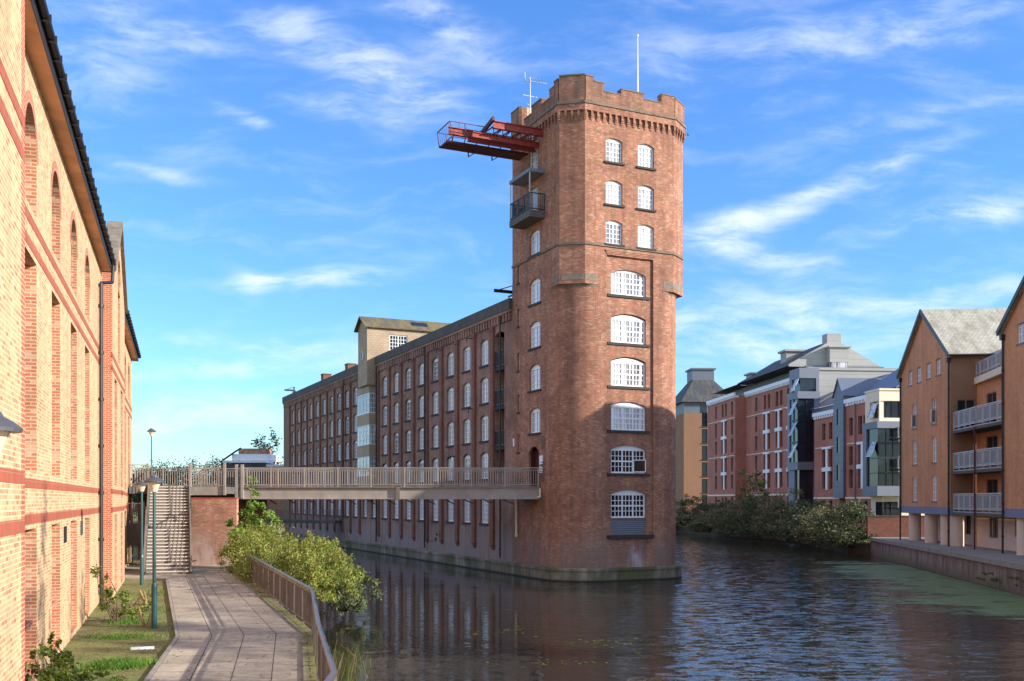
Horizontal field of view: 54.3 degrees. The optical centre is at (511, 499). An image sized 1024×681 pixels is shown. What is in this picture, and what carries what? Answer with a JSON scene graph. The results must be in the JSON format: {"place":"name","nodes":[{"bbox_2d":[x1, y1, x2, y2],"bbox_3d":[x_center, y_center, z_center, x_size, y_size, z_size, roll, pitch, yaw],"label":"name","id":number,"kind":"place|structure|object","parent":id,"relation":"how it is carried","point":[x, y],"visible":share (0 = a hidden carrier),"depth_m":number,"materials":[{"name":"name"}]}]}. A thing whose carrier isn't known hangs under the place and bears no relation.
{"place":"outdoors","nodes":[
{"label":"outdoors","id":0,"kind":"place"},
{"bbox_2d":[125,565,310,680],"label":"path","id":1,"kind":"structure","parent":0,"point":[206,592],"depth_m":27.73,"materials":[{"name":"grey concrete"}]},
{"bbox_2d":[39,508,869,680],"bbox_3d":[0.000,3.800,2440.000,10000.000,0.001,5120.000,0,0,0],"label":"ground","id":2,"kind":"structure","parent":0,"point":[95,619],"depth_m":27.77,"materials":[{"name":"green plant"}]},
{"bbox_2d":[0,412,22,456],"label":"street lamp","id":3,"kind":"object","parent":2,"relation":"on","point":[8,427],"visible":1,"depth_m":10.36,"materials":[{"name":"grey metal"}]},
{"bbox_2d":[46,631,62,676],"bbox_3d":[-9.849,3.367,21.566,0.550,1.085,0.592,0,0,-39],"label":"shrub","id":4,"kind":"object","parent":2,"relation":"on","point":[56,643],"visible":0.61,"depth_m":21.42,"materials":[{"name":"green plant"}]},
{"bbox_2d":[0,0,140,680],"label":"brick block","id":5,"kind":"structure","parent":2,"relation":"on","point":[69,350],"depth_m":22.88,"materials":[{"name":"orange brick"}]},
{"bbox_2d":[127,502,144,565],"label":"metal gate","id":6,"kind":"structure","parent":5,"relation":"attached to","point":[134,533],"depth_m":56.37,"materials":[{"name":"black metal"}]},
{"bbox_2d":[25,644,128,680],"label":"shrub","id":7,"kind":"object","parent":2,"relation":"on","point":[50,671],"visible":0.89,"depth_m":18.23,"materials":[{"name":"green plant"}]},
{"bbox_2d":[88,563,150,621],"bbox_3d":[-12.227,2.880,31.351,0.980,2.074,2.830,0,0,20],"label":"shrub","id":8,"kind":"object","parent":2,"relation":"on","point":[108,593],"visible":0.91,"depth_m":30.92,"materials":[{"name":"green plant"}]},
{"bbox_2d":[60,587,181,674],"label":"grass","id":9,"kind":"structure","parent":2,"relation":"on","point":[120,663],"depth_m":24.56,"materials":[{"name":"green plant"}]},
{"bbox_2d":[135,481,147,584],"bbox_3d":[-16.500,1.470,44.500,0.590,4.660,0.590,0,0,0],"label":"street lamp","id":10,"kind":"object","parent":2,"relation":"on","point":[141,485],"visible":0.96,"depth_m":44.45,"materials":[{"name":"teal metal"}]},
{"bbox_2d":[124,589,159,611],"bbox_3d":[-12.541,3.486,33.858,1.224,0.852,1.600,0,0,-23],"label":"shrub","id":11,"kind":"object","parent":2,"relation":"on","point":[148,608],"visible":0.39,"depth_m":33.91,"materials":[{"name":"green plant"}]},
{"bbox_2d":[137,606,150,626],"bbox_3d":[-10.901,3.528,29.987,0.596,0.689,0.396,0,0,29],"label":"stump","id":12,"kind":"object","parent":2,"relation":"on","point":[143,622],"visible":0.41,"depth_m":29.89,"materials":[{"name":"brown wood"}]},
{"bbox_2d":[125,578,178,680],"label":"kerb","id":13,"kind":"structure","parent":2,"relation":"on","point":[155,667],"depth_m":28.43,"materials":[{"name":"concrete"}]},
{"bbox_2d":[144,475,164,628],"bbox_3d":[-10.570,1.540,29.500,0.590,4.520,0.590,0,0,0],"label":"street lamp","id":14,"kind":"object","parent":2,"relation":"on","point":[154,482],"visible":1,"depth_m":29.45,"materials":[{"name":"teal metal"}]},
{"bbox_2d":[132,455,184,517],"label":"tree","id":15,"kind":"object","parent":2,"relation":"on","point":[160,476],"visible":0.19,"depth_m":95.45,"materials":[{"name":"green plant"}]},
{"bbox_2d":[143,466,191,574],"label":"staircase","id":16,"kind":"structure","parent":2,"relation":"on","point":[173,523],"depth_m":53.06,"materials":[{"name":"brown paint"}]},
{"bbox_2d":[129,463,246,497],"bbox_3d":[-20.504,0.860,60.530,7.292,6.080,6.340,0,0,0],"label":"stair landing","id":17,"kind":"object","parent":2,"relation":"on","point":[201,489],"visible":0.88,"depth_m":58.94,"materials":[{"name":"concrete"}]},
{"bbox_2d":[235,464,539,504],"bbox_3d":[-7.590,-0.930,62.085,18.580,2.459,2.530,0,0,0],"label":"footbridge","id":18,"kind":"object","parent":17,"relation":"on","point":[398,492],"visible":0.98,"depth_m":61.00,"materials":[{"name":"metal"}]},
{"bbox_2d":[168,451,228,484],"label":"tree","id":19,"kind":"object","parent":2,"relation":"on","point":[184,475],"visible":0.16,"depth_m":98.41,"materials":[{"name":"green plant"}]},
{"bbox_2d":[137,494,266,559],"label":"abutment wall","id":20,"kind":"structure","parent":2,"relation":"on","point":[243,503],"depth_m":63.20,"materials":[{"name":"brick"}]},
{"bbox_2d":[105,572,311,680],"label":"fallen leaves","id":21,"kind":"object","parent":2,"relation":"on","point":[241,635],"visible":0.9,"depth_m":25.92,"materials":[{"name":"brown plant"}]},
{"bbox_2d":[191,498,238,564],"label":"brick wall","id":22,"kind":"structure","parent":2,"relation":"on","point":[210,517],"depth_m":57.10,"materials":[{"name":"red brick"}]},
{"bbox_2d":[184,460,260,486],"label":"tree","id":23,"kind":"object","parent":2,"relation":"on","point":[212,478],"visible":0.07,"depth_m":96.82,"materials":[{"name":"green plant"}]},
{"bbox_2d":[215,528,282,572],"bbox_3d":[-13.513,2.703,51.533,3.838,2.540,5.977,0,0,-37],"label":"willow shrub","id":24,"kind":"object","parent":2,"relation":"on","point":[225,549],"visible":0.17,"depth_m":51.17,"materials":[{"name":"green plant"}]},
{"bbox_2d":[219,447,283,528],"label":"building","id":25,"kind":"structure","parent":2,"relation":"on","point":[256,457],"depth_m":132.40,"materials":[{"name":"stone"}]},
{"bbox_2d":[225,475,286,560],"bbox_3d":[-13.972,1.284,54.368,3.489,5.368,3.371,0,0,0],"label":"sapling","id":26,"kind":"object","parent":2,"relation":"on","point":[248,511],"visible":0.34,"depth_m":54.10,"materials":[{"name":"green plant"}]},
{"bbox_2d":[224,519,305,581],"bbox_3d":[-11.197,2.423,47.488,4.484,3.103,8.569,0,0,-12],"label":"willow shrub","id":27,"kind":"object","parent":2,"relation":"on","point":[273,538],"visible":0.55,"depth_m":46.18,"materials":[{"name":"green plant"}]},
{"bbox_2d":[250,427,282,463],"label":"tree","id":28,"kind":"object","parent":2,"relation":"on","point":[257,441],"visible":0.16,"depth_m":135.79,"materials":[{"name":"green plant"}]},
{"bbox_2d":[238,573,316,680],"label":"bank edge","id":29,"kind":"object","parent":2,"relation":"on","point":[305,628],"visible":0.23,"depth_m":29.21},
{"bbox_2d":[234,548,337,680],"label":"path railing","id":30,"kind":"object","parent":29,"relation":"on","point":[297,600],"visible":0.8,"depth_m":30.44,"materials":[{"name":"metal"}]},
{"bbox_2d":[270,529,369,602],"bbox_3d":[-7.790,2.585,40.663,3.848,2.838,8.428,0,0,-23],"label":"willow shrub","id":31,"kind":"object","parent":2,"relation":"on","point":[312,562],"visible":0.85,"depth_m":39.15,"materials":[{"name":"green plant"}]},
{"bbox_2d":[676,494,712,528],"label":"bank shrub","id":32,"kind":"object","parent":2,"relation":"on","point":[684,510],"visible":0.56,"depth_m":147.33,"materials":[{"name":"green plant"}]},
{"bbox_2d":[676,368,724,517],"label":"tan tower block","id":33,"kind":"structure","parent":2,"relation":"on","point":[701,387],"depth_m":186.35,"materials":[{"name":"brick"}]},
{"bbox_2d":[686,508,724,532],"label":"bank shrub","id":34,"kind":"object","parent":2,"relation":"on","point":[695,526],"visible":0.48,"depth_m":128.67,"materials":[{"name":"green plant"}]},
{"bbox_2d":[695,498,758,534],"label":"bank shrub","id":35,"kind":"object","parent":2,"relation":"on","point":[717,516],"visible":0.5,"depth_m":122.42,"materials":[{"name":"green plant"}]},
{"bbox_2d":[737,469,770,514],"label":"young tree","id":36,"kind":"object","parent":2,"relation":"on","point":[761,484],"visible":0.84,"depth_m":119.56,"materials":[{"name":"green plant"}]},
{"bbox_2d":[717,490,791,536],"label":"bank shrub","id":37,"kind":"object","parent":2,"relation":"on","point":[747,505],"visible":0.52,"depth_m":116.51,"materials":[{"name":"green plant"}]},
{"bbox_2d":[746,487,812,538],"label":"bank shrub","id":38,"kind":"object","parent":2,"relation":"on","point":[773,515],"visible":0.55,"depth_m":109.03,"materials":[{"name":"green plant"}]},
{"bbox_2d":[765,496,837,540],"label":"bank shrub","id":39,"kind":"object","parent":2,"relation":"on","point":[797,510],"visible":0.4,"depth_m":102.78,"materials":[{"name":"green plant"}]},
{"bbox_2d":[706,333,897,527],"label":"apartment block","id":40,"kind":"structure","parent":2,"relation":"on","point":[760,421],"depth_m":137.94,"materials":[{"name":"brick"}]},
{"bbox_2d":[787,501,856,543],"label":"bank shrub","id":41,"kind":"object","parent":2,"relation":"on","point":[806,528],"visible":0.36,"depth_m":95.62,"materials":[{"name":"green plant"}]},
{"bbox_2d":[807,498,879,547],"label":"bank shrub","id":42,"kind":"object","parent":2,"relation":"on","point":[828,538],"visible":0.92,"depth_m":89.20,"materials":[{"name":"green plant"}]},
{"bbox_2d":[809,369,924,531],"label":"apartment block","id":43,"kind":"structure","parent":2,"relation":"on","point":[856,439],"depth_m":110.29,"materials":[{"name":"brick"}]},
{"bbox_2d":[870,541,1023,595],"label":"quay wall","id":44,"kind":"structure","parent":2,"relation":"on","point":[963,569],"depth_m":61.80,"materials":[{"name":"concrete"}]},
{"bbox_2d":[975,572,1023,585],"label":"quay weed","id":45,"kind":"object","parent":44,"relation":"attached to","point":[996,579],"visible":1,"depth_m":53.23,"materials":[{"name":"green plant"}]},
{"bbox_2d":[46,0,1023,485],"label":"sky","id":46,"kind":"structure","parent":0,"point":[276,174],"materials":[{"name":"blue"}]},
{"bbox_2d":[252,529,1023,680],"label":"river","id":47,"kind":"structure","parent":0,"point":[723,608],"depth_m":37.84,"materials":[{"name":"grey liquid"}]},
{"bbox_2d":[267,509,340,523],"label":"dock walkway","id":48,"kind":"structure","parent":47,"relation":"in","point":[331,520],"depth_m":103.21,"materials":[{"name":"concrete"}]},
{"bbox_2d":[329,641,373,680],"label":"reed clump","id":49,"kind":"object","parent":47,"relation":"in","point":[339,668],"visible":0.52,"depth_m":25.41,"materials":[{"name":"green plant"}]},
{"bbox_2d":[322,566,385,615],"bbox_3d":[-6.531,3.624,41.043,2.640,2.000,6.072,0,0,0],"label":"water shrub","id":50,"kind":"object","parent":47,"relation":"in","point":[348,602],"visible":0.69,"depth_m":39.82,"materials":[{"name":"green plant"}]},
{"bbox_2d":[282,286,627,561],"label":"mill wing","id":51,"kind":"structure","parent":47,"relation":"in","point":[407,393],"depth_m":81.77,"materials":[{"name":"brown brick"}]},
{"bbox_2d":[357,393,368,415],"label":"window","id":52,"kind":"structure","parent":51,"relation":"in","point":[362,400],"depth_m":92.92,"materials":[{"name":"white paint"}]},
{"bbox_2d":[357,424,368,445],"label":"window","id":53,"kind":"structure","parent":51,"relation":"in","point":[362,431],"depth_m":92.92,"materials":[{"name":"white glass"}]},
{"bbox_2d":[357,456,368,476],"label":"window","id":54,"kind":"structure","parent":51,"relation":"in","point":[361,461],"depth_m":92.92,"materials":[{"name":"white glass"}]},
{"bbox_2d":[369,393,374,412],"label":"window","id":55,"kind":"structure","parent":51,"relation":"in","point":[371,395],"depth_m":91.32,"materials":[{"name":"white glass"}]},
{"bbox_2d":[369,424,374,444],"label":"window","id":56,"kind":"structure","parent":51,"relation":"in","point":[371,426],"depth_m":91.32,"materials":[{"name":"white paint"}]},
{"bbox_2d":[389,335,406,349],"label":"window","id":57,"kind":"structure","parent":51,"relation":"in","point":[395,341],"depth_m":92.17,"materials":[{"name":"white paint"}]},
{"bbox_2d":[431,358,437,382],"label":"window","id":58,"kind":"structure","parent":51,"relation":"in","point":[436,360],"depth_m":77.88,"materials":[{"name":"white glass"}]},
{"bbox_2d":[431,391,437,416],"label":"window","id":59,"kind":"structure","parent":51,"relation":"in","point":[436,393],"depth_m":77.88,"materials":[{"name":"white glass"}]},
{"bbox_2d":[445,353,453,378],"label":"window","id":60,"kind":"structure","parent":51,"relation":"in","point":[451,354],"depth_m":74.99,"materials":[{"name":"white paint"}]},
{"bbox_2d":[445,387,453,412],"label":"window","id":61,"kind":"structure","parent":51,"relation":"in","point":[451,389],"depth_m":74.99,"materials":[{"name":"white glass"}]},
{"bbox_2d":[445,422,453,447],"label":"window","id":62,"kind":"structure","parent":51,"relation":"in","point":[451,424],"depth_m":74.99,"materials":[{"name":"white glass"}]},
{"bbox_2d":[445,499,453,523],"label":"window","id":63,"kind":"structure","parent":51,"relation":"in","point":[451,500],"depth_m":74.99,"materials":[{"name":"white paint"}]},
{"bbox_2d":[461,346,469,373],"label":"window","id":64,"kind":"structure","parent":51,"relation":"in","point":[467,351],"depth_m":72.06,"materials":[{"name":"white glass"}]},
{"bbox_2d":[461,383,469,409],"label":"window","id":65,"kind":"structure","parent":51,"relation":"in","point":[467,387],"depth_m":72.06,"materials":[{"name":"white glass"}]},
{"bbox_2d":[461,419,469,445],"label":"window","id":66,"kind":"structure","parent":51,"relation":"in","point":[467,423],"depth_m":72.05,"materials":[{"name":"white paint"}]},
{"bbox_2d":[461,455,469,481],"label":"window","id":67,"kind":"structure","parent":51,"relation":"in","point":[467,459],"depth_m":72.12,"materials":[{"name":"white paint"}]},
{"bbox_2d":[461,499,469,524],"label":"window","id":68,"kind":"structure","parent":51,"relation":"in","point":[467,505],"depth_m":72.12,"materials":[{"name":"white paint"}]},
{"bbox_2d":[479,340,487,368],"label":"window","id":69,"kind":"structure","parent":51,"relation":"in","point":[485,344],"depth_m":69.13,"materials":[{"name":"white glass"}]},
{"bbox_2d":[479,378,487,405],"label":"window","id":70,"kind":"structure","parent":51,"relation":"in","point":[485,381],"depth_m":69.13,"materials":[{"name":"white glass"}]},
{"bbox_2d":[479,415,487,442],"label":"window","id":71,"kind":"structure","parent":51,"relation":"in","point":[485,419],"depth_m":69.13,"materials":[{"name":"white glass"}]},
{"bbox_2d":[479,453,487,480],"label":"window","id":72,"kind":"structure","parent":51,"relation":"in","point":[485,457],"depth_m":69.13,"materials":[{"name":"white paint"}]},
{"bbox_2d":[479,499,487,525],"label":"window","id":73,"kind":"structure","parent":51,"relation":"in","point":[484,504],"depth_m":69.13,"materials":[{"name":"white paint"}]},
{"bbox_2d":[281,73,685,581],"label":"mill tower","id":74,"kind":"structure","parent":47,"relation":"in","point":[596,183],"depth_m":59.91,"materials":[{"name":"brick"}]},
{"bbox_2d":[437,116,543,160],"bbox_3d":[-1.263,-22.040,60.827,5.752,1.520,3.500,0,0,-25],"label":"hoist gantry","id":75,"kind":"object","parent":74,"relation":"attached to","point":[504,140],"visible":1,"depth_m":60.50,"materials":[{"name":"red metal"}]},
{"bbox_2d":[527,230,539,259],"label":"window","id":76,"kind":"structure","parent":74,"relation":"in","point":[535,239],"depth_m":61.88,"materials":[{"name":"white paint"}]},
{"bbox_2d":[527,279,540,307],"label":"window","id":77,"kind":"structure","parent":74,"relation":"in","point":[535,287],"depth_m":61.88,"materials":[{"name":"white paint"}]},
{"bbox_2d":[527,322,540,351],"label":"window","id":78,"kind":"structure","parent":74,"relation":"in","point":[535,329],"depth_m":61.88,"materials":[{"name":"white paint"}]},
{"bbox_2d":[527,364,540,392],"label":"window","id":79,"kind":"structure","parent":74,"relation":"in","point":[535,371],"depth_m":61.87,"materials":[{"name":"white glass"}]},
{"bbox_2d":[527,408,540,435],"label":"window","id":80,"kind":"structure","parent":74,"relation":"in","point":[535,414],"depth_m":61.88,"materials":[{"name":"white paint"}]},
{"bbox_2d":[531,140,536,167],"bbox_3d":[1.446,-21.143,61.939,0.060,2.185,1.200,0,0,-25],"label":"french door","id":81,"kind":"structure","parent":74,"relation":"in","point":[533,155],"depth_m":62.06,"materials":[{"name":"white paint"}]},
{"bbox_2d":[604,139,624,165],"bbox_3d":[6.052,-20.695,59.321,1.380,1.550,0.280,0,0,-25],"label":"window","id":82,"kind":"structure","parent":74,"relation":"in","point":[613,147],"depth_m":59.39,"materials":[{"name":"white paint"}]},
{"bbox_2d":[604,181,624,207],"bbox_3d":[6.052,-18.185,59.321,1.380,1.550,0.280,0,0,-25],"label":"window","id":83,"kind":"structure","parent":74,"relation":"in","point":[613,189],"depth_m":59.39,"materials":[{"name":"white glass"}]},
{"bbox_2d":[604,221,624,246],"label":"window","id":84,"kind":"structure","parent":74,"relation":"in","point":[613,228],"depth_m":59.39,"materials":[{"name":"white paint"}]},
{"bbox_2d":[611,490,644,517],"bbox_3d":[6.929,0.230,59.995,2.430,1.700,0.060,0,0,-25],"label":"window","id":85,"kind":"structure","parent":74,"relation":"in","point":[624,503],"depth_m":60.01,"materials":[{"name":"white paint"}]},
{"bbox_2d":[607,270,650,299],"bbox_3d":[6.971,-13.010,59.904,2.990,1.860,0.260,0,0,-25],"label":"window","id":86,"kind":"structure","parent":74,"relation":"in","point":[624,284],"depth_m":59.98,"materials":[{"name":"white paint"}]},
{"bbox_2d":[607,315,650,347],"bbox_3d":[6.971,-10.150,59.904,2.990,1.860,0.260,0,0,-25],"label":"window","id":87,"kind":"structure","parent":74,"relation":"in","point":[626,330],"depth_m":59.98,"materials":[{"name":"white glass"}]},
{"bbox_2d":[607,358,650,389],"bbox_3d":[6.971,-7.570,59.904,2.990,1.860,0.260,0,0,-25],"label":"window","id":88,"kind":"structure","parent":74,"relation":"in","point":[626,373],"depth_m":59.98,"materials":[{"name":"white paint"}]},
{"bbox_2d":[607,402,650,433],"bbox_3d":[6.971,-4.930,59.904,2.990,1.860,0.260,0,0,-25],"label":"window","id":89,"kind":"structure","parent":74,"relation":"in","point":[626,417],"depth_m":59.98,"materials":[{"name":"white paint"}]},
{"bbox_2d":[607,445,650,475],"bbox_3d":[7.030,-2.360,59.776,2.990,1.860,0.542,0,0,-25],"label":"window","id":90,"kind":"structure","parent":74,"relation":"in","point":[626,460],"depth_m":59.98,"materials":[{"name":"white paint"}]},
{"bbox_2d":[636,144,656,170],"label":"window","id":91,"kind":"structure","parent":74,"relation":"in","point":[645,152],"depth_m":60.33,"materials":[{"name":"white glass"}]},
{"bbox_2d":[636,186,656,212],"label":"window","id":92,"kind":"structure","parent":74,"relation":"in","point":[645,194],"depth_m":60.33,"materials":[{"name":"white glass"}]},
{"bbox_2d":[637,225,656,250],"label":"window","id":93,"kind":"structure","parent":74,"relation":"in","point":[645,233],"depth_m":60.33,"materials":[{"name":"white paint"}]},
{"bbox_2d":[347,626,683,668],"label":"floating leaves","id":94,"kind":"object","parent":47,"relation":"on","point":[586,641],"visible":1,"depth_m":31.20,"materials":[{"name":"green plant"}]},
{"bbox_2d":[824,561,1023,619],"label":"algae","id":95,"kind":"object","parent":47,"relation":"on","point":[981,596],"visible":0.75,"depth_m":53.42,"materials":[{"name":"green plant"}]},
{"bbox_2d":[676,526,869,554],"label":"riverbank","id":96,"kind":"structure","parent":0,"point":[859,550],"depth_m":101.89,"materials":[{"name":"brown soil"}]},
{"bbox_2d":[869,537,1023,569],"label":"quay pavement","id":97,"kind":"structure","parent":0,"point":[1010,559],"depth_m":63.26,"materials":[{"name":"concrete"}]},
{"bbox_2d":[866,516,924,538],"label":"boundary wall","id":98,"kind":"structure","parent":97,"relation":"on","point":[884,526],"depth_m":86.96,"materials":[{"name":"brick"}]},
{"bbox_2d":[896,308,1006,545],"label":"gabled house","id":99,"kind":"structure","parent":97,"relation":"on","point":[946,351],"depth_m":73.50,"materials":[{"name":"orange brick"}]},
{"bbox_2d":[911,404,916,429],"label":"window","id":100,"kind":"structure","parent":99,"relation":"in","point":[913,417],"depth_m":78.09,"materials":[{"name":"white paint"}]},
{"bbox_2d":[931,398,936,425],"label":"window","id":101,"kind":"structure","parent":99,"relation":"in","point":[933,411],"depth_m":73.31,"materials":[{"name":"white paint"}]},
{"bbox_2d":[931,437,936,463],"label":"window","id":102,"kind":"structure","parent":99,"relation":"in","point":[934,438],"depth_m":73.43,"materials":[{"name":"white paint"}]},
{"bbox_2d":[931,476,936,502],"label":"window","id":103,"kind":"structure","parent":99,"relation":"in","point":[934,477],"depth_m":73.43,"materials":[{"name":"white paint"}]},
{"bbox_2d":[953,350,1015,550],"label":"balconies","id":104,"kind":"structure","parent":97,"relation":"on","point":[982,419],"depth_m":66.31,"materials":[{"name":"grey metal"}]},
{"bbox_2d":[956,399,975,428],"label":"window","id":105,"kind":"structure","parent":104,"relation":"in","point":[961,404],"depth_m":69.71,"materials":[{"name":"black glass"}]},
{"bbox_2d":[987,392,995,422],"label":"window","id":106,"kind":"structure","parent":104,"relation":"in","point":[991,397],"depth_m":67.22,"materials":[{"name":"black glass"}]},
{"bbox_2d":[987,435,997,466],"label":"window","id":107,"kind":"structure","parent":104,"relation":"in","point":[992,441],"depth_m":67.04,"materials":[{"name":"black glass"}]},
{"bbox_2d":[987,479,997,509],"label":"window","id":108,"kind":"structure","parent":104,"relation":"in","point":[992,484],"depth_m":67.04,"materials":[{"name":"black glass"}]},
{"bbox_2d":[990,518,997,537],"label":"window","id":109,"kind":"structure","parent":104,"relation":"in","point":[993,522],"depth_m":66.76,"materials":[{"name":"brown paint"}]},
{"bbox_2d":[996,276,1023,554],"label":"gabled house","id":110,"kind":"structure","parent":97,"relation":"on","point":[1010,331],"depth_m":58.88,"materials":[{"name":"orange brick"}]},
{"bbox_2d":[1016,322,1023,346],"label":"window","id":111,"kind":"structure","parent":110,"relation":"in","point":[1021,326],"depth_m":58.07,"materials":[{"name":"white glass"}]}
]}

